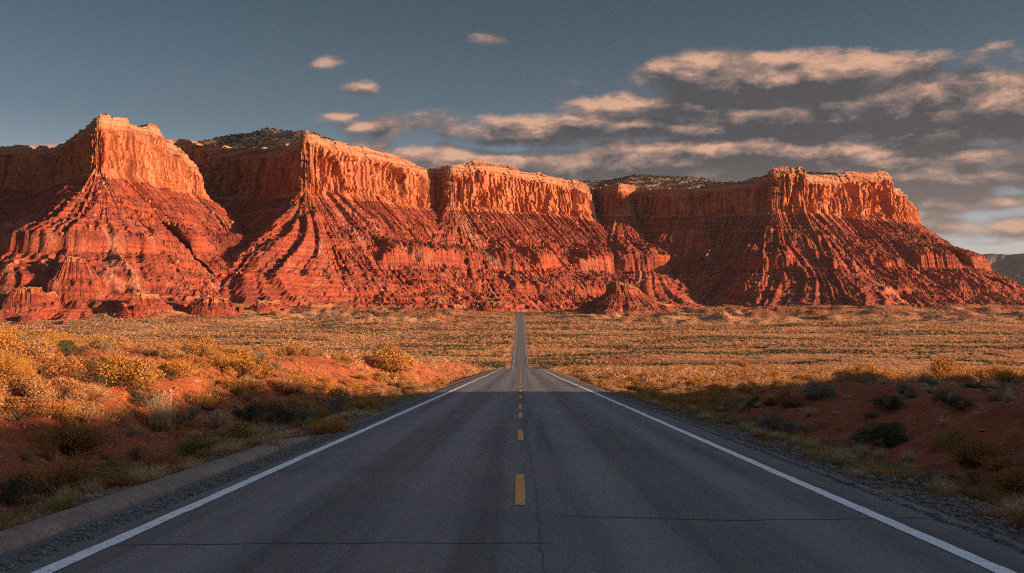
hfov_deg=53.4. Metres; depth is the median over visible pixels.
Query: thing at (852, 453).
desert shrub
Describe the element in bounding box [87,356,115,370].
desert shrub
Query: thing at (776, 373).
rabbitbrush
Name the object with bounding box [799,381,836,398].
sagebrush
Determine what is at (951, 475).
grass tuft
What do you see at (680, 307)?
rock outcrop
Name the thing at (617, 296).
butte
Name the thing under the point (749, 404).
desert shrub
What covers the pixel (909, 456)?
grass tuft
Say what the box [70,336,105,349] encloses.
desert shrub
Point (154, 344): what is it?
rabbitbrush
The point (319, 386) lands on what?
rabbitbrush
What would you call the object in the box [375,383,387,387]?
desert shrub
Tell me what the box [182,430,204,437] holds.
grass tuft
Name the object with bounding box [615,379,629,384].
rabbitbrush
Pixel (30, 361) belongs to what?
desert shrub
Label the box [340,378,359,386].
rabbitbrush
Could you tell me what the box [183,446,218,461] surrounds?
desert shrub
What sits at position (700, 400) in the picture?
rabbitbrush
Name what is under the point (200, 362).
desert shrub
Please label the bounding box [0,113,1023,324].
mesa
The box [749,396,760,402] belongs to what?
desert shrub
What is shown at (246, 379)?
desert shrub
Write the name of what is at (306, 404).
desert shrub
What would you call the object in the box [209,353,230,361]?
rabbitbrush
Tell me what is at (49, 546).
gravel
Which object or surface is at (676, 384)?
desert shrub
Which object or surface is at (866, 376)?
desert shrub
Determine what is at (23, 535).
kerb
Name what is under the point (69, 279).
rock outcrop
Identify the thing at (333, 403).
sagebrush
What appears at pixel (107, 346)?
sagebrush
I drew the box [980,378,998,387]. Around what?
grass tuft
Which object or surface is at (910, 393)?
sagebrush
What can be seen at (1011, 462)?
sagebrush
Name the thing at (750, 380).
desert shrub
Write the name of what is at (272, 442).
desert shrub
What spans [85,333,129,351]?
rabbitbrush
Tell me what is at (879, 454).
grass tuft
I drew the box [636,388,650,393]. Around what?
desert shrub
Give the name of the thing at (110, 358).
rabbitbrush
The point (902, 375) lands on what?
desert shrub
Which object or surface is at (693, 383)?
desert shrub
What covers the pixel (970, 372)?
rabbitbrush
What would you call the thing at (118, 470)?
rabbitbrush
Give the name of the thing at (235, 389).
rabbitbrush
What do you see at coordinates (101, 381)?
desert shrub
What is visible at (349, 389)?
desert shrub
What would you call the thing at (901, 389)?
sagebrush
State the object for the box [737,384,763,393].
rabbitbrush
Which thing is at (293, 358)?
rabbitbrush
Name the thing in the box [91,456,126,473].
desert shrub
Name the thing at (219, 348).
desert shrub
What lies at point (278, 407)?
rabbitbrush
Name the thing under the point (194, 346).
rabbitbrush
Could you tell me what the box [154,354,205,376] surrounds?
rabbitbrush
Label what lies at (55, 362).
desert shrub
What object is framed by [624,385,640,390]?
sagebrush
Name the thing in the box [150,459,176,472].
grass tuft
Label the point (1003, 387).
sagebrush
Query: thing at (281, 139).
mesa plateau
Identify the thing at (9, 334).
rabbitbrush
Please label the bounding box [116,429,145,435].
shrub
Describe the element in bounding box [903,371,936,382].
desert shrub
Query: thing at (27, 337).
sagebrush
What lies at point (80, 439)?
rabbitbrush
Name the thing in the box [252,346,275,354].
desert shrub
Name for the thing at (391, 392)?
sagebrush
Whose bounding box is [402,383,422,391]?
desert shrub
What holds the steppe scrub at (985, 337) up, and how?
on the ground at (14, 436)
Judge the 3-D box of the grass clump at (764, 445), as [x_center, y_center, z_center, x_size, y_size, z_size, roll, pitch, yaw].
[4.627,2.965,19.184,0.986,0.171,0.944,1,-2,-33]
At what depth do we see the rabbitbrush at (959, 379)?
36.36 m
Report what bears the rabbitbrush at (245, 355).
on the ground at (14, 436)
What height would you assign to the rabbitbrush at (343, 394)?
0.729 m
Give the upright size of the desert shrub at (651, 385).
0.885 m
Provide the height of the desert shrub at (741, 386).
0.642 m
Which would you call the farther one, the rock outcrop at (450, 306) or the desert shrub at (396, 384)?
the rock outcrop at (450, 306)
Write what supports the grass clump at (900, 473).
on the ground at (14, 436)
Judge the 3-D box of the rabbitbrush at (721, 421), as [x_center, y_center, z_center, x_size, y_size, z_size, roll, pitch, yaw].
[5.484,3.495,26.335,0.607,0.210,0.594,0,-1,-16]
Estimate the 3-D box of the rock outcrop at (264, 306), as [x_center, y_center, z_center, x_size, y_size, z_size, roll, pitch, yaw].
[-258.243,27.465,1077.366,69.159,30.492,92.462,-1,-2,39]
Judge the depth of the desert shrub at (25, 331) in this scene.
30.91 m
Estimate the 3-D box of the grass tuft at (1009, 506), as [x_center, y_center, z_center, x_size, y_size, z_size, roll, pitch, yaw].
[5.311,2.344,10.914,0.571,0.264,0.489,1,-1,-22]
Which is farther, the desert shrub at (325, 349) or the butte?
the butte
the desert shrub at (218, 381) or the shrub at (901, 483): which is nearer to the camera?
the shrub at (901, 483)
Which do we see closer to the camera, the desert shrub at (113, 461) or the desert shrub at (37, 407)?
the desert shrub at (113, 461)
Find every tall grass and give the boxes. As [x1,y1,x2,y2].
[32,434,61,461]
[139,387,177,431]
[1001,384,1018,402]
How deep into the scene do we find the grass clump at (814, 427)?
25.88 m
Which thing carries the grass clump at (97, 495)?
on the ground at (14, 436)
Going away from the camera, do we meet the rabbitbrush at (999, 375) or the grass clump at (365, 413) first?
the grass clump at (365, 413)
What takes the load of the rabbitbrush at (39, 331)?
on the ground at (14, 436)
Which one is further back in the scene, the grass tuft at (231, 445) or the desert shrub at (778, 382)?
the desert shrub at (778, 382)
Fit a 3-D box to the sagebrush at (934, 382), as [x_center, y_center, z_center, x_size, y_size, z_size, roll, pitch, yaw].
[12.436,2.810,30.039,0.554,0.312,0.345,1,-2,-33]
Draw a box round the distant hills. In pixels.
[982,253,1023,283]
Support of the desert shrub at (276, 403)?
on the ground at (14, 436)
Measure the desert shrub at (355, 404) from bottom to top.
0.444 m
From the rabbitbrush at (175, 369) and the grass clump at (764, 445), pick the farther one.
the rabbitbrush at (175, 369)
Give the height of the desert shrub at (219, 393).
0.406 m
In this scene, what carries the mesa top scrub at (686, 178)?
on the mesa
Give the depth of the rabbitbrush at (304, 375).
40.14 m
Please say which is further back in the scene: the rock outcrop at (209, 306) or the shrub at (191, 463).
the rock outcrop at (209, 306)
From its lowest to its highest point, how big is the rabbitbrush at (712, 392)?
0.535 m
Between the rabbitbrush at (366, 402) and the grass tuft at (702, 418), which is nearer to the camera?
the grass tuft at (702, 418)
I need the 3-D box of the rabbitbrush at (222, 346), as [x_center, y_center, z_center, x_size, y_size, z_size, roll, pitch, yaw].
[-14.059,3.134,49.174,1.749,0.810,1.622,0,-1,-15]
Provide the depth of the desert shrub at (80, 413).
22.56 m
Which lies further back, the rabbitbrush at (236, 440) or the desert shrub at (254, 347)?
the desert shrub at (254, 347)
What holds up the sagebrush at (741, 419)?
on the ground at (14, 436)
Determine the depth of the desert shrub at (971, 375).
52.35 m
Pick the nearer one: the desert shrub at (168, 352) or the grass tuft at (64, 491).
the grass tuft at (64, 491)
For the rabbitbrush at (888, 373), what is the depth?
58.78 m
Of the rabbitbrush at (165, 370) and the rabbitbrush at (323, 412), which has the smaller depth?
the rabbitbrush at (165, 370)
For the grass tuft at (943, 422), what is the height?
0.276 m
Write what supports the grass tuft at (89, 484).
on the ground at (14, 436)
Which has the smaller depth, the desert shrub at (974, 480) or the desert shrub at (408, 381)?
the desert shrub at (974, 480)
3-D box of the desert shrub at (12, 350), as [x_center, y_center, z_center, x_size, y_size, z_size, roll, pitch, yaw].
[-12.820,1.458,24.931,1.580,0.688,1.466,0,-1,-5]
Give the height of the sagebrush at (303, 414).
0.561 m
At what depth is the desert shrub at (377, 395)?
37.81 m
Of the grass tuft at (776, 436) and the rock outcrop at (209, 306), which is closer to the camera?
the grass tuft at (776, 436)
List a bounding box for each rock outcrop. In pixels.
[0,286,59,320]
[39,256,108,306]
[42,290,61,307]
[111,292,172,318]
[180,297,242,315]
[242,298,290,312]
[307,302,331,308]
[434,303,475,310]
[475,301,511,311]
[659,302,673,308]
[673,306,714,308]
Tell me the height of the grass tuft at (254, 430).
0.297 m
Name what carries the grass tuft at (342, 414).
on the ground at (14, 436)
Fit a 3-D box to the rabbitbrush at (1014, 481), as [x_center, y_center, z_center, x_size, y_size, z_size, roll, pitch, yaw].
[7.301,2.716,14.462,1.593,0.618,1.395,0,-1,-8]
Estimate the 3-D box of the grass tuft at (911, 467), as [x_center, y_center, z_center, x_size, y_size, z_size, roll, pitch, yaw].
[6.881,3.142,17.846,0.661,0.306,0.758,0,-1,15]
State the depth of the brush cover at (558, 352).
562.03 m
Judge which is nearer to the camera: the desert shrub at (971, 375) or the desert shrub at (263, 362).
the desert shrub at (263, 362)
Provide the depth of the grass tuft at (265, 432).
26.06 m
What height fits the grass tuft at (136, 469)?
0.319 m
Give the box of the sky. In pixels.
[0,0,1023,254]
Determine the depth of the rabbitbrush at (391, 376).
70.93 m
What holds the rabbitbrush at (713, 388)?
on the ground at (14, 436)
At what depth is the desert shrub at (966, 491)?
12.69 m
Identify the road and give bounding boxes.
[0,313,1023,572]
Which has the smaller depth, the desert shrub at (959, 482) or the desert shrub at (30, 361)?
the desert shrub at (959, 482)
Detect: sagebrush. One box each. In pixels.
[14,334,43,341]
[18,449,35,461]
[91,340,114,350]
[97,451,113,459]
[165,404,200,425]
[252,350,266,360]
[291,406,321,421]
[316,395,350,411]
[387,389,400,394]
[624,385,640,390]
[714,406,728,412]
[728,416,746,423]
[753,412,804,434]
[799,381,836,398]
[837,447,870,460]
[862,419,883,431]
[892,382,914,393]
[902,388,919,397]
[904,468,948,486]
[925,377,937,385]
[930,387,961,402]
[983,390,1003,401]
[997,380,1022,395]
[1003,457,1023,466]
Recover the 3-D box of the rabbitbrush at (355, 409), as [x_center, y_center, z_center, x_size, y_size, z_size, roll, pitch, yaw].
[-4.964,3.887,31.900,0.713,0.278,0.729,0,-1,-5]
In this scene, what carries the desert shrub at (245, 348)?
on the ground at (14, 436)
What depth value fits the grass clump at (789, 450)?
18.41 m
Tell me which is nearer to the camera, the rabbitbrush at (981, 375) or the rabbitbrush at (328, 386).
the rabbitbrush at (328, 386)
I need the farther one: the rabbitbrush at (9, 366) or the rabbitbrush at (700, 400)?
the rabbitbrush at (700, 400)
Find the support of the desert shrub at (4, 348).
on the ground at (14, 436)
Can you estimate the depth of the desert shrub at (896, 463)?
17.75 m
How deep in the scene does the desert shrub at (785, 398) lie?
31.09 m
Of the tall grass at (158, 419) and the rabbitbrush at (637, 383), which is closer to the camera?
the tall grass at (158, 419)
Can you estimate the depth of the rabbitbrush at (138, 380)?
26.45 m
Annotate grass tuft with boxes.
[46,481,84,499]
[75,477,106,490]
[117,468,142,480]
[126,464,148,475]
[131,461,172,484]
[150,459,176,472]
[178,457,210,470]
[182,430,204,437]
[206,444,225,452]
[209,438,248,453]
[238,390,255,400]
[246,425,261,432]
[257,424,275,434]
[273,429,291,437]
[337,408,349,416]
[344,407,362,416]
[697,412,713,419]
[767,429,789,439]
[788,435,809,444]
[798,406,819,416]
[798,435,823,448]
[811,443,865,465]
[842,466,874,477]
[848,440,872,454]
[864,447,896,459]
[875,376,892,384]
[895,458,922,470]
[897,448,922,461]
[907,375,917,382]
[912,474,969,492]
[919,384,938,393]
[934,415,954,426]
[941,465,966,480]
[944,378,959,385]
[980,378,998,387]
[989,495,1023,515]
[1003,489,1023,505]
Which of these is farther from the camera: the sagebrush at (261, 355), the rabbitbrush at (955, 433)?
the sagebrush at (261, 355)
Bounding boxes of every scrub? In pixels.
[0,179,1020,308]
[0,302,1023,348]
[198,127,839,189]
[268,344,1023,387]
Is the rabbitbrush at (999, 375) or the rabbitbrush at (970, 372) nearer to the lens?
the rabbitbrush at (999, 375)
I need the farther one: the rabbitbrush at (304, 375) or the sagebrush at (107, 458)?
the rabbitbrush at (304, 375)
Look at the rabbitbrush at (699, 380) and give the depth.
60.89 m
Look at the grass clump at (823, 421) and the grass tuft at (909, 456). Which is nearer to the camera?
the grass tuft at (909, 456)
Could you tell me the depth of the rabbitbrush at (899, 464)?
16.52 m
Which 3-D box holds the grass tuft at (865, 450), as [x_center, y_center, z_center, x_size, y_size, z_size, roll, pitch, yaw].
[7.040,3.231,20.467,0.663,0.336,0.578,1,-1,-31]
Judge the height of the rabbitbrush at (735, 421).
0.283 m
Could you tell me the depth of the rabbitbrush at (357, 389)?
54.17 m
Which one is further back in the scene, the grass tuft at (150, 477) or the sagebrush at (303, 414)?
the sagebrush at (303, 414)
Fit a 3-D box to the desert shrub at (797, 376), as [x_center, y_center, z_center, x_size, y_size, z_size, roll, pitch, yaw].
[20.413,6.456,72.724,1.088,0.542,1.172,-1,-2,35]
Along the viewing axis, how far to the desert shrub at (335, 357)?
66.41 m
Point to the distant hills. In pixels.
(1011, 266)
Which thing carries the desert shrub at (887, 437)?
on the ground at (14, 436)
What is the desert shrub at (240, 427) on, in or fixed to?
on the ground at (14, 436)
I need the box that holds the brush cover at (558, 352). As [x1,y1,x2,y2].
[122,343,1023,368]
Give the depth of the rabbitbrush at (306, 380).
39.24 m
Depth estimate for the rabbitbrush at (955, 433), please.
19.38 m
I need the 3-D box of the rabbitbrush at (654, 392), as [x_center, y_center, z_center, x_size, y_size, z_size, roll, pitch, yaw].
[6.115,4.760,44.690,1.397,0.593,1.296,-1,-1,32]
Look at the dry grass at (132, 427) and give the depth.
28.39 m
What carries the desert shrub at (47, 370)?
on the ground at (14, 436)
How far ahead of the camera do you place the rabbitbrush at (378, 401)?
34.01 m
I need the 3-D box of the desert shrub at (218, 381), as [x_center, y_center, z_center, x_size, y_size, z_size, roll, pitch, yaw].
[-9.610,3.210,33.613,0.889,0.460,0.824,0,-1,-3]
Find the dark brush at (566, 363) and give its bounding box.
[1,303,1023,368]
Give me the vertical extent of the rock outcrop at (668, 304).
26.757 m
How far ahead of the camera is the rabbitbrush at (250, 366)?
36.37 m
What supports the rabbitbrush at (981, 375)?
on the ground at (14, 436)
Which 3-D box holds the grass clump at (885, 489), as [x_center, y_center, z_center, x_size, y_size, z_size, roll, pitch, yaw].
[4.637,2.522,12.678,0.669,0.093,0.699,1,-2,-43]
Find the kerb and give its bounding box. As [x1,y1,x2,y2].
[0,436,310,554]
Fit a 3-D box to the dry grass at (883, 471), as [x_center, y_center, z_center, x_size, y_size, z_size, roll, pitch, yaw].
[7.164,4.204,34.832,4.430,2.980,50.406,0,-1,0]
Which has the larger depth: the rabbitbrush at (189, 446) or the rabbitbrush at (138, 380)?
the rabbitbrush at (138, 380)
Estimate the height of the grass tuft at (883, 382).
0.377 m
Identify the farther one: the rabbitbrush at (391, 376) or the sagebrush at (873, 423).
the rabbitbrush at (391, 376)
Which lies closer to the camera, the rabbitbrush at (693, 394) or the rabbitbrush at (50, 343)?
the rabbitbrush at (50, 343)
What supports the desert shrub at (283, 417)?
on the ground at (14, 436)
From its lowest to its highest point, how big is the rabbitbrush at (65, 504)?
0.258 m
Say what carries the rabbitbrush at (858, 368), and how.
on the ground at (14, 436)
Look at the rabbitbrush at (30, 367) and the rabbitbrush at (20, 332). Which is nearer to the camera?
the rabbitbrush at (30, 367)
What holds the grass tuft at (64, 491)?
on the ground at (14, 436)
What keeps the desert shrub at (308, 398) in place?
on the ground at (14, 436)
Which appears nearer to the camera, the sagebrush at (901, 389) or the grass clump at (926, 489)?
the grass clump at (926, 489)
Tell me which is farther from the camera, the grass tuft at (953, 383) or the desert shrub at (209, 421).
the grass tuft at (953, 383)
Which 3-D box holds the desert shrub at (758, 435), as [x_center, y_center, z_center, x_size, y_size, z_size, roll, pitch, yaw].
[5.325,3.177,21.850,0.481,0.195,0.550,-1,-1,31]
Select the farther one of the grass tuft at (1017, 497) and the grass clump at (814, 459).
the grass clump at (814, 459)
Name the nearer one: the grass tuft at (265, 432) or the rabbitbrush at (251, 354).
the grass tuft at (265, 432)
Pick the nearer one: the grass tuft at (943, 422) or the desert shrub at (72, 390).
the grass tuft at (943, 422)
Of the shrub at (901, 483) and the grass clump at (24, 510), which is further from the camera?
the shrub at (901, 483)
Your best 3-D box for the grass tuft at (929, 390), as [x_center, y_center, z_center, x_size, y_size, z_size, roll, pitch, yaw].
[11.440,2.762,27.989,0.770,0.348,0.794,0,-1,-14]
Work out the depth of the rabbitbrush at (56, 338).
28.78 m
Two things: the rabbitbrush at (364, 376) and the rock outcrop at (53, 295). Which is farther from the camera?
the rock outcrop at (53, 295)
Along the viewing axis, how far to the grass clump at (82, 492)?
13.10 m
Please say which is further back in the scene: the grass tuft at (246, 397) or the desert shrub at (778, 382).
the desert shrub at (778, 382)
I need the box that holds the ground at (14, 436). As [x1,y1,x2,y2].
[0,303,1023,541]
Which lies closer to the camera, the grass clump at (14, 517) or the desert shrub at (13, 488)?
the grass clump at (14, 517)
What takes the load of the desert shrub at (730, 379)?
on the ground at (14, 436)
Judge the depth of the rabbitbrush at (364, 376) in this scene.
60.08 m
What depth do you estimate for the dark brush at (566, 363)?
769.38 m
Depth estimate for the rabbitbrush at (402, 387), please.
63.39 m
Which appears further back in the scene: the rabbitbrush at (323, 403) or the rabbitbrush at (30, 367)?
the rabbitbrush at (323, 403)
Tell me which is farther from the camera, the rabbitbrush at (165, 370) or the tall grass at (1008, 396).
the rabbitbrush at (165, 370)
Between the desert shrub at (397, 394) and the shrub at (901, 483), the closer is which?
the shrub at (901, 483)
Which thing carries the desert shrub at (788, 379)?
on the ground at (14, 436)
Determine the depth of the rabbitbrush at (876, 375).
36.30 m
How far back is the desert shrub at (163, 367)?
29.20 m
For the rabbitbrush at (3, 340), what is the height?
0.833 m
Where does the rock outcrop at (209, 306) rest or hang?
on the ground at (14, 436)
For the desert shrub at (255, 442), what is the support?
on the ground at (14, 436)
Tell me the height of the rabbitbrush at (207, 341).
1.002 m
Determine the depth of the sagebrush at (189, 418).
26.15 m
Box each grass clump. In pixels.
[0,512,42,525]
[2,501,59,514]
[44,484,138,501]
[66,486,108,497]
[349,411,385,415]
[748,441,788,447]
[774,447,810,451]
[799,424,824,430]
[800,456,823,461]
[812,418,841,424]
[860,458,893,465]
[874,466,925,474]
[874,469,918,478]
[881,487,916,493]
[891,482,986,503]
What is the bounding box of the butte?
[572,281,671,313]
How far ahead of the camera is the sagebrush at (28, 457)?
16.55 m
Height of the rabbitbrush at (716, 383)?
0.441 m
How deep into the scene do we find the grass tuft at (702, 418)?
28.20 m
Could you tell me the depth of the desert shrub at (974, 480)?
15.87 m
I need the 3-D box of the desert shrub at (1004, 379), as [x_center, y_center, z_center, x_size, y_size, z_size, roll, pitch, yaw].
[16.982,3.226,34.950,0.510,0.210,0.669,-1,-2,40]
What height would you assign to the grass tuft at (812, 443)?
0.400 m
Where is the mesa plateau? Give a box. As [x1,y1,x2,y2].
[197,129,833,188]
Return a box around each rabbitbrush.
[0,326,19,343]
[0,329,25,357]
[0,350,35,375]
[0,369,40,385]
[0,444,118,496]
[6,354,38,376]
[8,328,27,339]
[25,330,73,339]
[25,414,124,454]
[29,336,60,350]
[33,494,92,515]
[37,329,86,352]
[43,401,77,422]
[76,461,146,489]
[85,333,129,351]
[96,355,158,390]
[101,350,131,370]
[119,444,188,472]
[138,340,163,347]
[151,361,192,380]
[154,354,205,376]
[156,363,179,377]
[166,426,234,456]
[170,340,187,347]
[176,334,216,347]
[182,339,215,356]
[189,392,230,411]
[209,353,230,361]
[210,353,244,369]
[217,343,234,350]
[218,378,267,398]
[220,358,262,378]
[222,437,241,445]
[223,351,251,362]
[227,349,256,359]
[255,346,273,357]
[260,397,294,412]
[286,343,306,349]
[286,374,315,387]
[287,355,297,361]
[288,371,318,388]
[289,417,314,427]
[298,416,352,434]
[304,415,325,425]
[307,407,336,418]
[310,383,325,391]
[312,400,331,411]
[316,376,333,382]
[321,381,335,390]
[327,388,357,399]
[331,419,356,427]
[338,353,352,361]
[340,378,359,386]
[340,381,365,392]
[345,397,377,408]
[347,408,359,413]
[355,371,373,379]
[369,372,388,382]
[369,398,383,408]
[370,343,414,372]
[385,372,400,379]
[395,371,407,379]
[396,382,413,391]
[407,378,419,385]
[433,383,444,387]
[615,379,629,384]
[617,381,631,388]
[627,373,640,381]
[631,380,653,388]
[635,388,664,397]
[643,392,681,402]
[655,378,671,386]
[676,374,693,380]
[680,394,708,405]
[687,376,710,384]
[687,388,709,398]
[694,389,721,397]
[696,378,710,384]
[706,381,724,385]
[708,384,731,393]
[711,419,731,424]
[717,411,740,420]
[723,417,746,425]
[732,359,749,366]
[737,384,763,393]
[757,391,778,405]
[767,370,782,377]
[780,380,803,386]
[851,363,881,382]
[853,370,892,383]
[878,367,899,381]
[883,459,914,472]
[923,423,978,448]
[927,430,1023,466]
[929,358,965,379]
[943,372,977,382]
[951,367,984,381]
[972,456,1023,499]
[973,362,1020,381]
[983,366,1023,382]
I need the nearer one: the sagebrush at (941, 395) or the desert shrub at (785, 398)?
the sagebrush at (941, 395)
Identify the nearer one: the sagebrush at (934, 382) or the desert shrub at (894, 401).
the desert shrub at (894, 401)
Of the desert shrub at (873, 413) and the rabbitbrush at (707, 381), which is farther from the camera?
the rabbitbrush at (707, 381)
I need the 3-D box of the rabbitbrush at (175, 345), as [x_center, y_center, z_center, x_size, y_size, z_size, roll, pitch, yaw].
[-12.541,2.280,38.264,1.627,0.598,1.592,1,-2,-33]
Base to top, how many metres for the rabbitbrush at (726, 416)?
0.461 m
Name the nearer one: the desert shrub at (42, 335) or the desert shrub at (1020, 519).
the desert shrub at (1020, 519)
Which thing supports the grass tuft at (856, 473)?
on the ground at (14, 436)
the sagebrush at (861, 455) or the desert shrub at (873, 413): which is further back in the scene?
the desert shrub at (873, 413)
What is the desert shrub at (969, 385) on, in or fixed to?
on the ground at (14, 436)
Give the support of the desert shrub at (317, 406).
on the ground at (14, 436)
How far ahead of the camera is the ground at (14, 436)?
38.67 m
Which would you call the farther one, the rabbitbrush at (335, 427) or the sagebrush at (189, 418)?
the sagebrush at (189, 418)
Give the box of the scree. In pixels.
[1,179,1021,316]
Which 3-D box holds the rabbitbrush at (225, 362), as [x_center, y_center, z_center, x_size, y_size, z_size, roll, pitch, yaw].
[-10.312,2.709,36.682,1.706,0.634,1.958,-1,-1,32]
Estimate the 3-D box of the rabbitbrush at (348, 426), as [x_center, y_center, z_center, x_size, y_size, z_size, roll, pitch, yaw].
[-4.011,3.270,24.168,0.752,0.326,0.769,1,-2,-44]
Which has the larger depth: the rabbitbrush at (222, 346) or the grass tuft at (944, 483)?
the rabbitbrush at (222, 346)
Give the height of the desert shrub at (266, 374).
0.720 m
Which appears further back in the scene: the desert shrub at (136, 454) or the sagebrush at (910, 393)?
the sagebrush at (910, 393)
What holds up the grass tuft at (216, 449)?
on the ground at (14, 436)
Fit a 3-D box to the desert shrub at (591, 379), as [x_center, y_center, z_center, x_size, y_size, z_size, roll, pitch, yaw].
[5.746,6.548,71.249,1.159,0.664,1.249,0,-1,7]
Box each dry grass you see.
[0,342,386,454]
[0,386,441,530]
[592,377,1023,413]
[604,384,1023,518]
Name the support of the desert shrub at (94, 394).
on the ground at (14, 436)
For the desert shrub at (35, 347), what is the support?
on the ground at (14, 436)
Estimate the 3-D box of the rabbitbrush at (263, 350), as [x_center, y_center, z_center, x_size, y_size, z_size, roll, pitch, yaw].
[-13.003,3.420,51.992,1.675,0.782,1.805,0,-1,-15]
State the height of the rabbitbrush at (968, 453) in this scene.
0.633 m
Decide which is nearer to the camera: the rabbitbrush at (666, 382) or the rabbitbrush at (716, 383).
the rabbitbrush at (716, 383)
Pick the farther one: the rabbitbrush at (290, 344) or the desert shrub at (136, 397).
the rabbitbrush at (290, 344)
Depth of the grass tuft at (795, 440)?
20.56 m
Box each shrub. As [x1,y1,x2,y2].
[0,341,24,357]
[0,344,11,359]
[0,371,9,392]
[0,376,53,402]
[0,396,62,423]
[0,474,43,504]
[14,335,55,361]
[14,354,40,373]
[16,328,37,337]
[25,353,84,378]
[32,332,58,340]
[40,357,67,369]
[41,377,86,400]
[52,340,89,357]
[55,378,123,403]
[62,356,105,379]
[68,401,104,421]
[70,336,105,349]
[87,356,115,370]
[90,470,138,489]
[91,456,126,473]
[93,371,119,387]
[106,405,130,421]
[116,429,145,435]
[123,446,148,461]
[129,387,165,406]
[136,341,167,345]
[138,344,182,358]
[139,362,166,376]
[165,353,212,369]
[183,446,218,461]
[183,458,220,465]
[196,408,233,430]
[206,389,230,401]
[211,345,223,353]
[211,377,231,387]
[223,345,254,353]
[227,422,253,437]
[229,401,269,422]
[235,361,276,378]
[236,374,264,389]
[240,437,266,447]
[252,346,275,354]
[252,356,276,373]
[257,408,299,424]
[259,432,290,449]
[262,398,289,411]
[271,361,288,372]
[274,375,308,393]
[275,346,300,356]
[283,394,314,409]
[296,395,323,405]
[298,345,319,355]
[307,403,326,414]
[314,347,331,356]
[330,353,340,360]
[335,384,354,392]
[337,401,370,411]
[341,357,352,363]
[346,391,389,403]
[357,390,374,398]
[362,381,379,391]
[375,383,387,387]
[381,392,403,397]
[383,377,394,384]
[391,381,404,387]
[400,378,414,385]
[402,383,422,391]
[405,389,417,394]
[432,377,449,384]
[586,377,598,383]
[596,378,616,386]
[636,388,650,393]
[638,379,665,389]
[670,382,682,387]
[685,380,703,386]
[696,374,720,382]
[719,377,737,381]
[736,382,768,393]
[737,378,760,386]
[744,402,756,407]
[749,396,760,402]
[749,430,767,437]
[764,377,793,383]
[773,388,804,407]
[774,380,792,385]
[780,429,818,442]
[792,373,804,379]
[804,373,830,382]
[830,368,860,382]
[830,448,866,456]
[835,371,878,382]
[847,438,872,448]
[851,421,913,448]
[862,409,879,417]
[871,395,903,408]
[872,476,929,486]
[878,458,913,473]
[896,371,934,381]
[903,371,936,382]
[940,479,970,488]
[947,396,975,410]
[949,373,977,379]
[952,483,1009,502]
[959,382,983,388]
[961,470,991,484]
[975,451,1020,471]
[996,503,1023,530]
[998,378,1014,382]
[1010,369,1023,377]
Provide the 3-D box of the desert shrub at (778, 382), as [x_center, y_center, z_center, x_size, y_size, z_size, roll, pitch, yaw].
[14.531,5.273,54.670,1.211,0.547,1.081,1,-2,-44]
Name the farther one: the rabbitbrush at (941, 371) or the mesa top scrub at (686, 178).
the mesa top scrub at (686, 178)
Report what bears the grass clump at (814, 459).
on the ground at (14, 436)
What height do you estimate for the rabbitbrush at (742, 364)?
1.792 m
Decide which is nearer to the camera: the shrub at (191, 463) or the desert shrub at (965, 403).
the shrub at (191, 463)
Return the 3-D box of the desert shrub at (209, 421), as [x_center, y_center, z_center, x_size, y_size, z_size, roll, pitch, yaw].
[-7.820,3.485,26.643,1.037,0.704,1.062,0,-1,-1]
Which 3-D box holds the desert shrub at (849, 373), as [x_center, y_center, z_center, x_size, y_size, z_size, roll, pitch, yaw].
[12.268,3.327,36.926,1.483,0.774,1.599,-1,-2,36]
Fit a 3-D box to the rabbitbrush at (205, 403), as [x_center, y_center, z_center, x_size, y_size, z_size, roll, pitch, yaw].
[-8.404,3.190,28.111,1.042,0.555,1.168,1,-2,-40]
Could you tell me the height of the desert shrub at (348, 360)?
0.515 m
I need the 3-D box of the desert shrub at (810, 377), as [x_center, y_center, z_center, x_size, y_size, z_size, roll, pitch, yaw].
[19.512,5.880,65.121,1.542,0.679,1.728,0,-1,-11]
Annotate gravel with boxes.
[0,396,430,572]
[592,387,1023,552]
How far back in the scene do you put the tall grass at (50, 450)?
17.32 m
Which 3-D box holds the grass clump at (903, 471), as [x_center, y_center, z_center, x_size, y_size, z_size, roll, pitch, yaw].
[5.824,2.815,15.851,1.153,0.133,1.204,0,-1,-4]
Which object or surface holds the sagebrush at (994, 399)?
on the ground at (14, 436)
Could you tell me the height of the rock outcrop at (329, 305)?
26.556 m
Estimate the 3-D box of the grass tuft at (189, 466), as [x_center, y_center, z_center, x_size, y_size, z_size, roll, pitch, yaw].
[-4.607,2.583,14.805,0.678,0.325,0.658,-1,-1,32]
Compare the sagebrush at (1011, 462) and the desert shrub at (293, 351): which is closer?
the sagebrush at (1011, 462)
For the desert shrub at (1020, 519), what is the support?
on the ground at (14, 436)
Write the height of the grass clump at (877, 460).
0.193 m
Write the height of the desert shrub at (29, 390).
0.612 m
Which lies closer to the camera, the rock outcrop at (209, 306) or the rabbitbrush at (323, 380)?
the rabbitbrush at (323, 380)
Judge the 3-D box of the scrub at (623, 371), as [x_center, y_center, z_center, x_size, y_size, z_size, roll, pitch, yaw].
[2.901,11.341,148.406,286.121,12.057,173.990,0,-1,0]
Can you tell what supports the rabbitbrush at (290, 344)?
on the ground at (14, 436)
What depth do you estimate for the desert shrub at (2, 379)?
20.55 m
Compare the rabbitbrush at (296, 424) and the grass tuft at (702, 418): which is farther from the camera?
the grass tuft at (702, 418)

